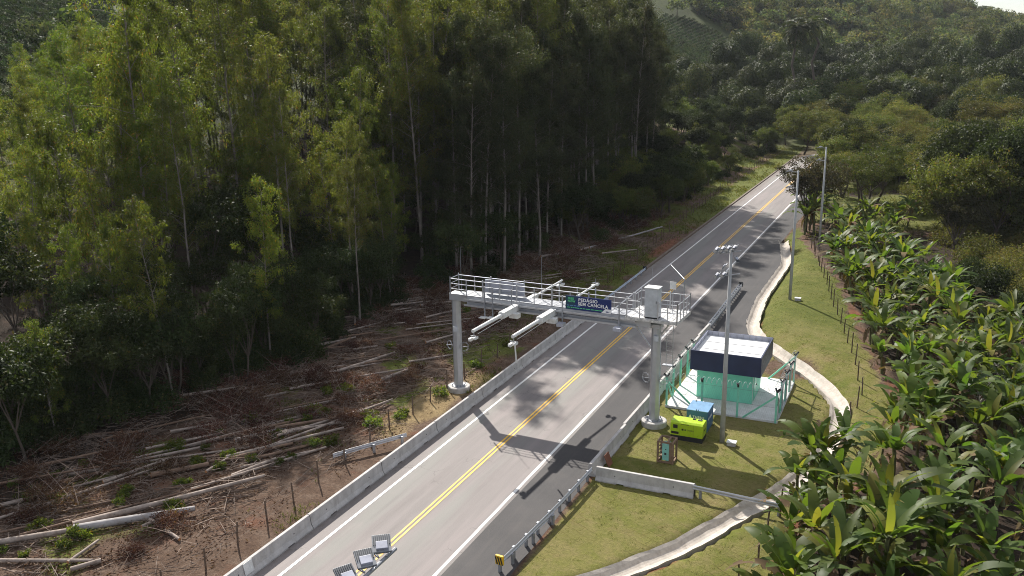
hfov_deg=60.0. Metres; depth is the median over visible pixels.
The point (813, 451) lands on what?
banana plant
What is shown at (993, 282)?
dark shrub
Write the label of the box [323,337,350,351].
log
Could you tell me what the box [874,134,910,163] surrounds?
roadside tree
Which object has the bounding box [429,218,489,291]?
understorey tree
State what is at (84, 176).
eucalyptus tree
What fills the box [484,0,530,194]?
eucalyptus tree
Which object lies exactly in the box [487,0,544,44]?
eucalyptus tree
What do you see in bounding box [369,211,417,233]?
understorey tree
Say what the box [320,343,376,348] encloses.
log
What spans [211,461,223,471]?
green weed
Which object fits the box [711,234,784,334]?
access lane
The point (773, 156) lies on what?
verge grass
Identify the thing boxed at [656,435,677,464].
wooden crate
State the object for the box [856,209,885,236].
banana plant
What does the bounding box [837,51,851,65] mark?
hill tree
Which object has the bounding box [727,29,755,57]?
hill tree
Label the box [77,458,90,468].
green weed
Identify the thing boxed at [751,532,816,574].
banana plant
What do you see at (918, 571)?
banana plant
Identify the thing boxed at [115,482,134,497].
green weed
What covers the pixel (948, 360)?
banana plant
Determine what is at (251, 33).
eucalyptus tree
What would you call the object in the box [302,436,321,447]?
green weed
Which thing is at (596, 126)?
eucalyptus tree
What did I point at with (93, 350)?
understorey tree
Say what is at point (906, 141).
broadleaf tree
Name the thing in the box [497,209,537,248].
understorey tree
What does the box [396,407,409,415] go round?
green weed
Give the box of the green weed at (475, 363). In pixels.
[469,359,484,368]
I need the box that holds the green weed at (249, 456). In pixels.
[244,453,259,461]
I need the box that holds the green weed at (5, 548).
[0,544,8,553]
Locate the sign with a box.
[566,295,611,313]
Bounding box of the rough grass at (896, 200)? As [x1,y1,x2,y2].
[805,171,1019,255]
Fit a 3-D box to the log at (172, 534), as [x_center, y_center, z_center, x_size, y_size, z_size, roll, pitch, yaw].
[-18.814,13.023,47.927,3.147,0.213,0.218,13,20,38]
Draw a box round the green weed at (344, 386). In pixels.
[336,382,354,392]
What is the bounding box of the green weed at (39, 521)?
[24,516,52,531]
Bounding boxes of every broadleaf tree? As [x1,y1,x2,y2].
[817,116,875,178]
[826,118,906,181]
[830,77,875,100]
[850,97,884,118]
[861,112,902,129]
[865,127,893,152]
[867,90,911,111]
[876,121,917,133]
[884,69,919,84]
[884,72,908,80]
[886,132,917,181]
[903,151,1018,225]
[908,169,946,188]
[915,120,1001,170]
[923,116,962,131]
[928,98,952,119]
[937,90,988,121]
[938,145,1023,242]
[940,74,976,88]
[949,79,988,99]
[957,117,1014,134]
[964,122,1023,232]
[972,77,981,87]
[984,92,1023,111]
[989,173,1023,236]
[991,90,1010,101]
[1003,109,1023,123]
[1006,118,1023,128]
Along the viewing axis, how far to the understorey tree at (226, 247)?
82.48 m
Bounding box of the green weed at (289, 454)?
[284,451,296,460]
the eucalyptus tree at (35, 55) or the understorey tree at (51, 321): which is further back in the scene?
the eucalyptus tree at (35, 55)
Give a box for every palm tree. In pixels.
[778,19,815,82]
[790,14,830,82]
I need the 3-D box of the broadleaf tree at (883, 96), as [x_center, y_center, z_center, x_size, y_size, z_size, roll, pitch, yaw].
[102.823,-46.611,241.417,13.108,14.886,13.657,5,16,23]
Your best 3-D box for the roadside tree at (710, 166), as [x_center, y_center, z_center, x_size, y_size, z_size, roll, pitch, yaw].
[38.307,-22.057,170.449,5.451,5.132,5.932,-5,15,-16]
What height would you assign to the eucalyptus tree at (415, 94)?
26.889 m
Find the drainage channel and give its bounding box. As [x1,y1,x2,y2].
[576,240,849,575]
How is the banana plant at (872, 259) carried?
on the ground at (578, 524)
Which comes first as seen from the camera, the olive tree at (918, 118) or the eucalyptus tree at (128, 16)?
the eucalyptus tree at (128, 16)
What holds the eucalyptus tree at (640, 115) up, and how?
on the ground at (578, 524)
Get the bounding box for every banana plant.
[726,526,850,575]
[730,567,772,575]
[751,524,800,567]
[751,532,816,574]
[752,519,849,574]
[757,489,824,540]
[758,481,846,535]
[763,448,826,501]
[774,480,831,512]
[777,417,858,483]
[780,421,871,464]
[780,479,843,567]
[783,201,826,234]
[784,458,841,499]
[788,198,831,229]
[790,192,838,232]
[790,444,840,487]
[792,500,883,575]
[798,194,831,224]
[799,488,869,574]
[801,474,866,512]
[803,439,868,490]
[807,445,875,517]
[815,202,848,234]
[815,236,852,266]
[819,199,856,232]
[819,226,852,252]
[819,233,853,264]
[821,228,853,265]
[821,246,859,289]
[822,406,889,482]
[823,199,832,223]
[823,203,852,234]
[825,220,858,250]
[826,252,844,278]
[826,258,870,293]
[826,454,956,551]
[826,471,933,557]
[826,516,900,575]
[829,235,867,264]
[831,247,882,301]
[832,209,871,248]
[832,260,869,304]
[835,261,868,296]
[835,277,885,315]
[838,470,879,516]
[839,489,942,575]
[840,218,887,248]
[840,479,960,545]
[841,286,909,341]
[842,227,888,270]
[843,200,867,224]
[843,534,938,575]
[845,311,895,344]
[847,194,880,221]
[849,232,879,253]
[850,303,897,351]
[850,420,946,475]
[851,278,880,308]
[853,219,885,235]
[854,255,885,280]
[854,302,893,337]
[855,204,885,219]
[855,234,890,262]
[855,259,894,294]
[855,289,882,313]
[855,300,914,358]
[855,429,918,470]
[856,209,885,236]
[857,519,899,575]
[859,227,909,249]
[859,334,901,373]
[860,275,885,305]
[861,240,909,284]
[861,396,912,455]
[862,201,891,218]
[864,238,899,261]
[864,301,900,329]
[865,268,905,299]
[866,257,908,293]
[866,387,923,428]
[867,254,920,299]
[868,279,911,305]
[872,217,904,236]
[873,213,899,223]
[873,355,911,384]
[873,371,957,429]
[873,554,904,575]
[874,204,900,214]
[874,221,901,257]
[875,229,896,246]
[876,201,893,216]
[877,220,891,245]
[877,312,924,355]
[878,205,912,224]
[880,320,927,360]
[880,486,951,575]
[881,235,912,256]
[881,332,928,375]
[882,211,915,234]
[882,278,917,313]
[884,199,912,223]
[884,267,924,307]
[884,288,925,313]
[886,299,920,335]
[886,349,956,407]
[887,234,928,284]
[887,251,907,263]
[887,310,925,356]
[887,549,943,575]
[888,235,927,249]
[888,317,928,360]
[889,244,927,266]
[890,263,915,284]
[890,366,937,385]
[892,310,929,338]
[892,384,958,445]
[895,284,923,314]
[897,334,925,362]
[897,401,950,467]
[898,193,921,226]
[899,268,960,321]
[899,398,955,457]
[900,332,968,363]
[901,259,930,288]
[901,455,990,554]
[902,269,928,289]
[903,273,927,305]
[903,430,962,470]
[903,544,1014,575]
[904,455,973,492]
[905,375,967,423]
[908,309,935,348]
[908,417,979,460]
[909,446,984,489]
[911,347,997,425]
[911,389,973,449]
[911,449,993,510]
[912,238,945,273]
[912,267,928,285]
[913,298,946,326]
[913,314,972,356]
[913,507,981,567]
[914,266,939,298]
[915,254,945,277]
[916,272,961,326]
[916,351,975,407]
[917,495,971,537]
[918,263,962,299]
[919,260,941,278]
[919,261,937,292]
[919,334,943,367]
[920,278,956,314]
[920,368,971,425]
[922,506,994,561]
[923,277,941,310]
[924,273,970,312]
[925,260,978,281]
[925,323,977,349]
[925,332,941,363]
[926,330,979,358]
[927,310,969,324]
[928,288,975,327]
[928,357,1008,423]
[929,339,1003,394]
[932,331,984,360]
[932,498,1023,571]
[932,561,973,575]
[933,334,982,359]
[934,257,974,290]
[934,294,985,331]
[935,285,1000,328]
[935,474,998,555]
[938,562,1001,575]
[941,287,985,297]
[943,401,1009,461]
[944,426,979,465]
[950,277,985,308]
[950,443,1023,519]
[951,316,996,351]
[955,398,1006,444]
[957,323,992,367]
[957,349,1018,376]
[957,363,1010,401]
[957,373,998,428]
[957,441,1018,499]
[958,388,1023,445]
[959,329,995,364]
[959,543,1023,574]
[960,306,1005,327]
[960,553,1021,575]
[961,376,1023,435]
[961,441,1023,506]
[962,327,1003,363]
[962,329,1023,374]
[962,375,1009,425]
[966,423,1023,487]
[967,305,977,328]
[968,377,1023,432]
[969,315,1008,359]
[970,301,1014,317]
[975,350,1014,376]
[979,360,1023,384]
[980,314,1020,356]
[982,317,1023,377]
[984,289,1023,336]
[991,312,1011,322]
[994,428,1023,501]
[995,342,1020,367]
[995,430,1019,464]
[996,313,1022,356]
[997,350,1023,367]
[998,393,1023,433]
[998,493,1023,571]
[999,418,1023,468]
[1000,325,1023,363]
[1001,342,1023,369]
[1001,428,1023,440]
[1005,380,1023,423]
[1005,489,1023,528]
[1013,314,1023,343]
[1016,312,1023,334]
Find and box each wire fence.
[159,297,564,575]
[607,155,769,282]
[738,488,782,575]
[811,238,863,444]
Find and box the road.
[253,153,832,575]
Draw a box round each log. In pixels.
[0,457,153,484]
[0,466,163,518]
[0,475,115,506]
[0,484,83,503]
[0,509,100,533]
[0,527,71,544]
[0,558,93,562]
[16,447,116,472]
[20,484,209,534]
[46,467,117,484]
[58,475,230,512]
[66,539,99,563]
[67,446,249,470]
[69,445,203,475]
[70,558,100,571]
[72,474,264,524]
[73,506,195,529]
[83,430,131,435]
[102,406,241,439]
[102,458,167,483]
[111,423,275,463]
[141,514,169,527]
[145,432,222,449]
[148,518,180,540]
[150,462,208,477]
[160,387,234,397]
[170,419,238,432]
[188,415,300,447]
[188,454,226,459]
[190,446,326,488]
[205,457,227,472]
[209,456,258,461]
[218,362,335,387]
[219,391,285,406]
[219,417,303,438]
[225,427,343,457]
[230,442,292,457]
[230,457,276,474]
[234,427,287,441]
[239,378,307,389]
[240,448,317,468]
[248,439,330,460]
[261,365,342,377]
[265,398,392,447]
[270,421,342,435]
[273,388,380,409]
[275,398,339,411]
[275,413,354,428]
[277,401,387,436]
[281,425,309,430]
[289,382,331,389]
[300,367,409,385]
[302,362,380,375]
[317,319,389,338]
[318,351,394,375]
[320,332,371,340]
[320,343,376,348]
[322,336,355,344]
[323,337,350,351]
[337,358,391,368]
[344,355,379,359]
[353,345,377,349]
[367,326,466,341]
[381,366,419,380]
[388,300,441,305]
[392,297,431,303]
[405,320,472,329]
[408,352,462,362]
[416,318,470,324]
[425,308,461,317]
[425,331,466,343]
[439,309,490,317]
[516,271,594,282]
[546,268,592,275]
[589,226,662,248]
[601,249,636,253]
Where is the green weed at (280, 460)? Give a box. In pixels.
[274,457,284,465]
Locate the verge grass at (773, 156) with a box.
[612,142,803,239]
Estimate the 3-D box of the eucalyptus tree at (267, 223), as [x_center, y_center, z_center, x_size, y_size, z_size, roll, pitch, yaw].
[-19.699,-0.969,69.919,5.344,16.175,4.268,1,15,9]
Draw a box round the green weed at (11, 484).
[7,477,20,487]
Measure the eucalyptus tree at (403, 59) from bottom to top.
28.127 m
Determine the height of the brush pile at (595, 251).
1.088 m
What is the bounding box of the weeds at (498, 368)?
[12,228,674,533]
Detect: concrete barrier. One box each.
[224,514,312,575]
[308,462,383,528]
[379,421,438,474]
[435,388,483,432]
[480,358,522,397]
[520,334,556,367]
[553,320,584,341]
[588,424,628,476]
[595,466,695,498]
[622,393,649,433]
[660,360,679,395]
[676,335,700,366]
[697,323,710,336]
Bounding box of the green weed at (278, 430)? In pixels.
[270,428,285,437]
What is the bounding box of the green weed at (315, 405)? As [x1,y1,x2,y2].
[302,402,321,413]
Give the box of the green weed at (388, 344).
[384,341,396,349]
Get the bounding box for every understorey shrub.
[0,381,61,421]
[0,397,50,433]
[0,414,44,471]
[8,406,72,453]
[21,378,80,408]
[27,378,84,410]
[45,384,106,435]
[64,352,118,389]
[81,369,134,411]
[94,385,134,420]
[113,369,157,411]
[123,374,188,418]
[157,351,197,370]
[178,369,212,392]
[184,310,216,346]
[216,341,259,374]
[218,343,270,378]
[219,349,265,379]
[234,322,291,357]
[242,351,266,368]
[260,328,311,369]
[263,328,310,368]
[267,325,300,359]
[270,316,330,362]
[286,328,324,363]
[323,321,350,341]
[325,280,357,306]
[326,291,345,308]
[339,292,357,310]
[342,294,358,309]
[349,302,375,321]
[356,289,375,304]
[360,280,394,301]
[362,289,392,314]
[375,276,413,306]
[418,275,437,291]
[431,266,460,285]
[452,274,481,291]
[470,260,500,283]
[478,244,517,266]
[488,199,517,214]
[493,259,512,273]
[516,230,552,254]
[551,214,572,226]
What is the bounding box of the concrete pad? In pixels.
[665,369,794,423]
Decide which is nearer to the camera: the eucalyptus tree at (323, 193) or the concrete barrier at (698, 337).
the concrete barrier at (698, 337)
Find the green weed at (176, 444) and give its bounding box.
[163,437,185,452]
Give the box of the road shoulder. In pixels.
[441,187,817,575]
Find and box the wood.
[16,5,115,123]
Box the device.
[662,441,668,460]
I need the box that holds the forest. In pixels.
[666,0,1023,52]
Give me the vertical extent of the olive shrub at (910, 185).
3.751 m
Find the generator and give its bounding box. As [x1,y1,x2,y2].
[670,415,706,443]
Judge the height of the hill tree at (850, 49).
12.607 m
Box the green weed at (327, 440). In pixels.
[321,433,339,446]
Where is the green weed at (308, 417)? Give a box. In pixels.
[301,413,312,421]
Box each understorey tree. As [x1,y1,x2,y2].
[0,206,38,287]
[0,238,15,283]
[0,243,63,341]
[0,328,77,409]
[0,334,43,429]
[0,337,63,463]
[1,349,51,417]
[16,304,108,363]
[32,269,124,318]
[43,359,107,400]
[45,295,135,395]
[69,327,140,420]
[82,308,172,381]
[88,302,169,393]
[99,322,202,404]
[107,246,188,305]
[118,277,206,393]
[124,302,214,388]
[133,329,180,393]
[149,330,199,394]
[162,195,250,302]
[164,255,237,315]
[172,331,214,374]
[185,230,271,275]
[189,176,283,262]
[192,311,256,378]
[197,279,274,381]
[200,275,284,354]
[206,212,279,265]
[208,258,290,330]
[235,308,291,352]
[241,252,305,310]
[241,298,283,343]
[254,189,307,259]
[259,309,297,339]
[275,269,339,333]
[276,285,348,330]
[278,256,316,303]
[283,213,361,250]
[295,271,336,293]
[297,238,345,277]
[300,261,346,284]
[315,231,370,284]
[319,255,343,292]
[328,236,374,278]
[330,246,372,297]
[338,238,401,278]
[338,257,398,306]
[345,236,393,305]
[351,233,402,283]
[362,183,424,214]
[363,146,413,225]
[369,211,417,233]
[422,206,456,248]
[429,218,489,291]
[445,206,479,248]
[459,239,493,266]
[475,207,522,270]
[487,227,522,260]
[487,233,519,261]
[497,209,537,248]
[515,215,543,242]
[529,217,549,238]
[539,194,553,229]
[575,168,608,185]
[584,163,613,191]
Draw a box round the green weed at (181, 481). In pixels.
[172,475,192,486]
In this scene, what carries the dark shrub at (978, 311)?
on the ground at (578, 524)
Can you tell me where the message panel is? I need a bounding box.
[485,279,523,295]
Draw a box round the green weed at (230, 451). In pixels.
[219,448,236,460]
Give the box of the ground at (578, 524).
[0,0,1023,575]
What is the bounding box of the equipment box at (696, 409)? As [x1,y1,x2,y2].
[686,400,713,432]
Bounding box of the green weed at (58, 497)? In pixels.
[49,492,65,503]
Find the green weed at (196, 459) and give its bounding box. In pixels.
[188,455,205,464]
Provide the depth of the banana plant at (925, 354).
69.86 m
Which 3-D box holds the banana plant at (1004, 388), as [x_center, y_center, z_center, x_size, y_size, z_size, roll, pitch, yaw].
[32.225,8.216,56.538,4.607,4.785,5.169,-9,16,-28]
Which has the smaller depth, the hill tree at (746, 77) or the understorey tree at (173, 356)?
the understorey tree at (173, 356)
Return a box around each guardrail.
[333,433,406,459]
[495,467,592,572]
[504,510,554,564]
[604,266,646,299]
[693,485,779,515]
[708,282,742,327]
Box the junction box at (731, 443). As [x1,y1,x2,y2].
[726,439,736,446]
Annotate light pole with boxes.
[333,534,396,575]
[713,244,740,442]
[785,169,798,299]
[816,146,826,248]
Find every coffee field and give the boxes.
[0,0,118,150]
[652,13,728,68]
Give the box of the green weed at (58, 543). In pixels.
[54,534,73,549]
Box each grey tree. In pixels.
[865,142,902,185]
[906,94,949,109]
[929,191,997,250]
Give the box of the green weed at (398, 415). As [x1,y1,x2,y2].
[391,410,406,419]
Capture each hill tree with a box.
[661,71,676,88]
[662,62,680,88]
[668,53,690,65]
[673,57,693,77]
[674,68,702,97]
[682,61,711,99]
[696,63,724,90]
[708,41,743,68]
[708,62,737,89]
[715,78,744,94]
[718,83,739,99]
[719,91,739,107]
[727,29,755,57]
[729,85,768,113]
[730,69,743,83]
[732,54,757,68]
[735,58,768,72]
[736,50,751,59]
[738,64,759,88]
[745,86,764,99]
[748,31,766,50]
[751,47,764,58]
[751,60,795,92]
[755,44,783,65]
[757,40,787,58]
[763,86,793,121]
[764,80,786,102]
[769,57,791,85]
[771,38,804,55]
[779,49,804,79]
[781,86,824,137]
[782,76,807,87]
[784,77,815,94]
[789,50,813,64]
[791,88,810,95]
[793,61,813,69]
[795,73,811,83]
[797,60,827,81]
[798,37,820,58]
[799,75,837,99]
[801,42,836,65]
[815,31,836,49]
[821,52,845,64]
[822,64,859,88]
[824,92,862,116]
[826,47,848,57]
[826,62,858,74]
[831,44,855,51]
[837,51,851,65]
[839,46,857,53]
[840,39,865,51]
[845,51,867,66]
[855,47,898,64]
[856,64,879,79]
[858,41,882,55]
[860,74,893,100]
[861,53,884,68]
[862,58,889,70]
[864,45,891,56]
[866,95,901,107]
[869,56,904,75]
[881,43,914,57]
[883,47,912,59]
[885,58,921,77]
[886,38,909,56]
[886,51,909,66]
[889,78,905,95]
[892,78,931,96]
[893,36,912,44]
[898,82,944,110]
[902,81,942,100]
[905,32,939,52]
[911,47,928,63]
[911,68,937,79]
[915,50,944,73]
[921,61,963,85]
[923,44,942,58]
[928,47,941,58]
[933,33,962,47]
[935,43,970,66]
[938,80,968,99]
[942,47,980,70]
[944,47,967,60]
[948,44,976,53]
[950,83,989,100]
[958,66,977,81]
[960,55,989,70]
[963,63,990,76]
[969,42,1006,59]
[971,23,995,49]
[977,58,1023,83]
[987,54,1017,69]
[995,58,1023,72]
[997,21,1023,54]
[997,77,1023,98]
[1007,47,1023,60]
[1009,69,1023,86]
[1013,56,1023,65]
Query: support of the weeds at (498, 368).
on the ground at (578, 524)
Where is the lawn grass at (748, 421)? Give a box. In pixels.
[525,238,883,575]
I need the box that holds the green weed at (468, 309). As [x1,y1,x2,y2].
[462,307,470,312]
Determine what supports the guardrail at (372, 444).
on the ground at (578, 524)
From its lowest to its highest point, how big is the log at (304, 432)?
0.170 m
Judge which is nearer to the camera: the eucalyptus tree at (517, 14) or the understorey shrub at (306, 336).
the understorey shrub at (306, 336)
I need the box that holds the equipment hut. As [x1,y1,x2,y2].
[690,330,773,403]
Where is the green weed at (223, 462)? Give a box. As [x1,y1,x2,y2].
[212,460,226,469]
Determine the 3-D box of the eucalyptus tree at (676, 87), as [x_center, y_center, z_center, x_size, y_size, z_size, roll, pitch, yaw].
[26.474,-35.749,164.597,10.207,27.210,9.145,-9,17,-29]
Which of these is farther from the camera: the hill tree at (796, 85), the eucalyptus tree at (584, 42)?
the hill tree at (796, 85)
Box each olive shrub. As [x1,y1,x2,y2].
[897,182,923,194]
[899,190,931,211]
[926,216,963,233]
[929,219,989,248]
[946,230,1015,264]
[960,215,1002,238]
[972,253,1006,269]
[983,243,1023,265]
[984,236,1023,252]
[984,256,1023,287]
[987,221,1023,245]
[1000,243,1023,264]
[1001,272,1023,293]
[1008,274,1023,295]
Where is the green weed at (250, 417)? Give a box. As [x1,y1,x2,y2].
[241,411,258,421]
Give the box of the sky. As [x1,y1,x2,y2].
[973,0,1023,14]
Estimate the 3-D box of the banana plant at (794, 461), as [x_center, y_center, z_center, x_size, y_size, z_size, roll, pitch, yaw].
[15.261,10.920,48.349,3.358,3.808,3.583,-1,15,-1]
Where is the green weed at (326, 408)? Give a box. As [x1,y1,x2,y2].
[317,406,332,415]
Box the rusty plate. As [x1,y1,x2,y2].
[604,451,612,467]
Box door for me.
[753,377,756,399]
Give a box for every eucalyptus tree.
[0,89,26,189]
[0,96,28,185]
[0,103,18,222]
[0,180,54,327]
[0,192,16,238]
[2,144,63,312]
[5,42,36,127]
[5,86,60,192]
[6,58,56,195]
[6,117,47,233]
[8,154,58,276]
[15,109,115,291]
[15,317,72,437]
[20,76,47,132]
[27,48,53,136]
[27,59,65,171]
[28,136,81,235]
[34,40,81,193]
[36,24,107,211]
[40,83,75,136]
[46,221,90,350]
[49,22,88,132]
[49,136,131,306]
[59,24,109,184]
[60,41,101,135]
[62,12,106,151]
[65,39,114,159]
[68,0,182,253]
[73,24,120,168]
[77,129,142,310]
[80,27,132,197]
[82,211,139,312]
[89,22,151,250]
[90,32,152,158]
[94,70,154,212]
[102,56,189,245]
[105,27,188,257]
[105,62,169,215]
[106,195,181,393]
[109,0,193,202]
[115,59,200,293]
[118,202,169,308]
[120,0,226,279]
[126,1,174,65]
[136,2,186,145]
[141,93,214,323]
[144,3,197,89]
[145,0,211,164]
[152,36,231,250]
[163,0,198,99]
[165,0,222,151]
[165,0,276,264]
[171,0,226,175]
[175,0,251,180]
[178,43,226,185]
[192,3,250,182]
[192,131,266,250]
[199,0,280,99]
[202,0,295,254]
[208,0,296,127]
[219,0,299,175]
[219,28,319,259]
[223,1,292,126]
[224,25,292,171]
[227,0,307,191]
[228,110,303,257]
[230,173,296,354]
[234,0,310,141]
[235,143,285,261]
[241,0,309,175]
[244,48,312,249]
[245,82,309,260]
[263,0,301,85]
[268,0,322,156]
[276,0,314,124]
[277,2,307,118]
[278,148,322,251]
[281,0,337,175]
[283,0,364,210]
[291,0,353,194]
[292,0,340,165]
[292,0,345,137]
[295,9,370,214]
[301,141,350,283]
[305,123,352,225]
[308,0,392,222]
[317,5,385,156]
[317,63,385,214]
[320,83,367,195]
[322,114,378,294]
[323,0,374,121]
[325,142,374,239]
[328,64,393,234]
[331,152,383,324]
[333,2,383,185]
[343,0,432,256]
[345,0,405,145]
[348,0,419,230]
[348,99,400,233]
[352,22,414,156]
[357,152,398,291]
[360,0,457,264]
[364,13,428,221]
[370,64,440,251]
[371,160,411,280]
[375,6,421,209]
[376,6,403,150]
[376,31,448,262]
[381,0,461,74]
[394,11,457,248]
[400,0,475,208]
[401,0,474,257]
[403,0,486,209]
[413,18,467,240]
[415,65,497,267]
[416,35,467,169]
[419,38,489,262]
[422,10,480,251]
[426,60,505,278]
[436,46,514,239]
[441,9,534,263]
[443,13,479,209]
[443,35,515,264]
[451,0,511,230]
[452,38,516,264]
[457,28,547,273]
[459,0,482,27]
[465,0,512,209]
[465,35,524,254]
[473,58,528,238]
[480,51,542,249]
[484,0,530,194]
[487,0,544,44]
[492,23,555,255]
[494,14,546,228]
[496,0,558,208]
[496,65,538,210]
[500,0,575,191]
[500,22,565,247]
[502,0,562,206]
[509,55,574,255]
[521,26,570,233]
[521,55,577,241]
[525,0,574,164]
[525,40,569,238]
[539,38,593,237]
[540,58,589,227]
[541,12,577,182]
[542,0,569,36]
[542,0,586,133]
[547,37,591,171]
[555,24,614,221]
[559,6,611,185]
[559,24,605,176]
[561,18,632,210]
[563,0,583,26]
[566,15,626,173]
[569,33,615,156]
[573,0,604,162]
[576,1,630,184]
[587,0,629,164]
[592,0,630,95]
[594,1,640,188]
[598,24,622,133]
[603,34,647,157]
[609,17,641,157]
[614,0,655,145]
[616,0,670,154]
[616,2,648,152]
[616,33,663,153]
[619,17,661,156]
[630,23,674,151]
[631,6,675,132]
[632,0,670,110]
[639,27,676,145]
[642,22,685,134]
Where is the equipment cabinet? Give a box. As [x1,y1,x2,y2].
[644,285,662,318]
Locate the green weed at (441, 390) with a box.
[431,385,449,397]
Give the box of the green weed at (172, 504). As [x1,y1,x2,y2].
[161,497,186,516]
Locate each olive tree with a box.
[801,95,855,113]
[807,107,853,143]
[877,98,933,122]
[881,121,948,175]
[884,117,927,169]
[892,126,934,146]
[898,77,947,94]
[903,147,1010,202]
[904,113,959,124]
[935,160,1022,228]
[937,122,963,129]
[949,93,1002,122]
[969,125,1012,134]
[978,74,1008,96]
[981,113,1022,126]
[983,96,1023,120]
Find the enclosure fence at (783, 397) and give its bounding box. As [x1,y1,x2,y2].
[663,338,798,422]
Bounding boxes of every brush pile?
[0,451,57,491]
[0,458,104,530]
[0,497,58,527]
[4,451,58,488]
[12,439,58,460]
[18,419,92,459]
[20,473,82,492]
[56,432,163,491]
[78,417,170,466]
[92,441,135,467]
[107,533,155,565]
[125,485,216,546]
[135,446,210,481]
[154,389,198,415]
[164,383,238,417]
[179,410,245,443]
[180,384,267,419]
[187,379,247,418]
[193,385,255,417]
[200,387,306,434]
[206,370,291,413]
[213,374,250,391]
[224,362,285,388]
[224,413,299,452]
[232,394,287,424]
[235,405,277,422]
[246,359,308,392]
[251,349,314,378]
[258,365,306,384]
[277,357,366,399]
[283,393,332,422]
[284,356,339,389]
[311,402,361,428]
[314,359,343,378]
[320,405,386,430]
[324,387,363,407]
[327,368,361,387]
[329,366,407,402]
[330,336,368,354]
[346,337,383,349]
[351,313,380,329]
[364,380,399,398]
[366,302,407,322]
[371,313,403,330]
[384,309,424,324]
[386,340,428,358]
[388,360,425,385]
[393,370,418,384]
[394,282,422,296]
[395,310,423,324]
[399,353,429,373]
[403,282,449,304]
[403,291,420,301]
[409,283,456,304]
[410,292,451,315]
[427,277,469,294]
[446,260,473,276]
[451,310,505,336]
[452,266,487,287]
[482,309,531,327]
[496,273,512,281]
[507,263,528,274]
[513,253,548,269]
[514,250,538,265]
[514,253,563,272]
[534,244,567,257]
[537,255,588,274]
[542,245,582,261]
[555,266,586,280]
[563,246,596,258]
[564,223,592,235]
[586,240,604,248]
[588,233,626,244]
[589,249,600,255]
[592,239,619,250]
[597,236,625,246]
[606,217,642,232]
[614,218,647,227]
[630,218,648,230]
[640,218,652,227]
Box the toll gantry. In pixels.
[447,252,690,429]
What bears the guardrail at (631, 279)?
on the ground at (578, 524)
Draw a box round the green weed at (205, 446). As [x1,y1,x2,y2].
[200,443,210,450]
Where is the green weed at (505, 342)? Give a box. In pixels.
[501,339,508,346]
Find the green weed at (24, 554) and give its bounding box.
[17,548,30,557]
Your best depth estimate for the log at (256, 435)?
59.88 m
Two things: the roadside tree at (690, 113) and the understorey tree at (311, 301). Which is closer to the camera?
the understorey tree at (311, 301)
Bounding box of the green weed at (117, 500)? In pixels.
[111,495,125,506]
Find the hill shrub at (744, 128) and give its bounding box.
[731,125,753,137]
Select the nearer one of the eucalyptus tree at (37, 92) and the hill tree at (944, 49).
the eucalyptus tree at (37, 92)
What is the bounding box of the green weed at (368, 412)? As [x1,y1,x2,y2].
[357,409,378,417]
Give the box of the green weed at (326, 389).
[319,383,332,394]
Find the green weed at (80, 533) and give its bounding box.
[65,522,93,541]
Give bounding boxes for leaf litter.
[0,211,669,575]
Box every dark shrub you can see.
[939,274,996,304]
[953,254,995,279]
[968,262,1019,296]
[971,301,1008,327]
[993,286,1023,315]
[997,261,1021,278]
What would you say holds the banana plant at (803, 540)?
on the ground at (578, 524)
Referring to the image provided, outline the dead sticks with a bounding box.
[0,216,663,575]
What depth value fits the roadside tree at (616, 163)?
138.27 m
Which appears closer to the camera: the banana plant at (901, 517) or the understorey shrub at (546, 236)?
the banana plant at (901, 517)
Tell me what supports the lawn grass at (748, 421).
on the ground at (578, 524)
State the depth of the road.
59.15 m
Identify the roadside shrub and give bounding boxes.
[587,225,609,237]
[590,227,612,242]
[670,193,681,200]
[680,189,691,199]
[686,180,704,192]
[701,174,714,184]
[713,169,723,179]
[720,167,730,176]
[732,165,742,171]
[737,131,752,141]
[737,134,747,140]
[740,145,752,154]
[743,148,757,158]
[753,146,767,154]
[762,143,776,152]
[764,142,777,151]
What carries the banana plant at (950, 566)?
on the ground at (578, 524)
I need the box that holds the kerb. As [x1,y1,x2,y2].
[638,155,796,272]
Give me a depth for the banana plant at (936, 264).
93.62 m
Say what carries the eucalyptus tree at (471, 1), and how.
on the ground at (578, 524)
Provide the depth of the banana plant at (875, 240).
99.88 m
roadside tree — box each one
[540,180,605,239]
[548,200,588,237]
[580,131,612,161]
[583,191,618,228]
[591,175,640,220]
[598,150,654,188]
[605,156,635,185]
[608,184,643,220]
[617,171,656,220]
[626,155,655,171]
[628,184,659,227]
[630,127,659,144]
[632,158,680,213]
[633,130,683,153]
[642,152,674,208]
[650,171,686,216]
[656,99,667,120]
[658,155,697,212]
[659,92,680,124]
[659,106,683,130]
[659,128,682,144]
[664,150,704,201]
[670,96,695,131]
[670,115,692,143]
[674,97,699,131]
[677,108,702,118]
[677,145,708,165]
[680,123,725,144]
[682,126,709,144]
[684,111,717,142]
[685,141,707,159]
[686,122,708,145]
[687,96,707,110]
[693,99,723,115]
[698,142,716,160]
[703,160,721,185]
[706,95,727,109]
[708,144,724,159]
[709,122,729,151]
[713,133,735,156]
[716,105,746,142]
[721,154,740,172]
[724,122,743,143]
[740,106,767,142]
[744,104,775,126]
[744,124,768,146]
[752,127,784,149]
[765,124,783,139]
[772,117,797,144]
[774,101,805,138]
[774,154,852,230]
[777,105,840,154]
[807,166,849,198]
[808,150,860,196]
[811,114,839,131]
[811,117,871,142]
[813,133,860,157]
[816,149,914,220]
[848,138,925,204]
[859,110,890,122]
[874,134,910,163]
[882,97,915,115]
[898,132,938,158]
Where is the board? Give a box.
[243,559,253,575]
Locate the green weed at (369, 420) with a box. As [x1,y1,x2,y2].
[362,414,383,427]
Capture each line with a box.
[278,156,810,575]
[356,164,810,572]
[358,181,793,575]
[432,161,831,575]

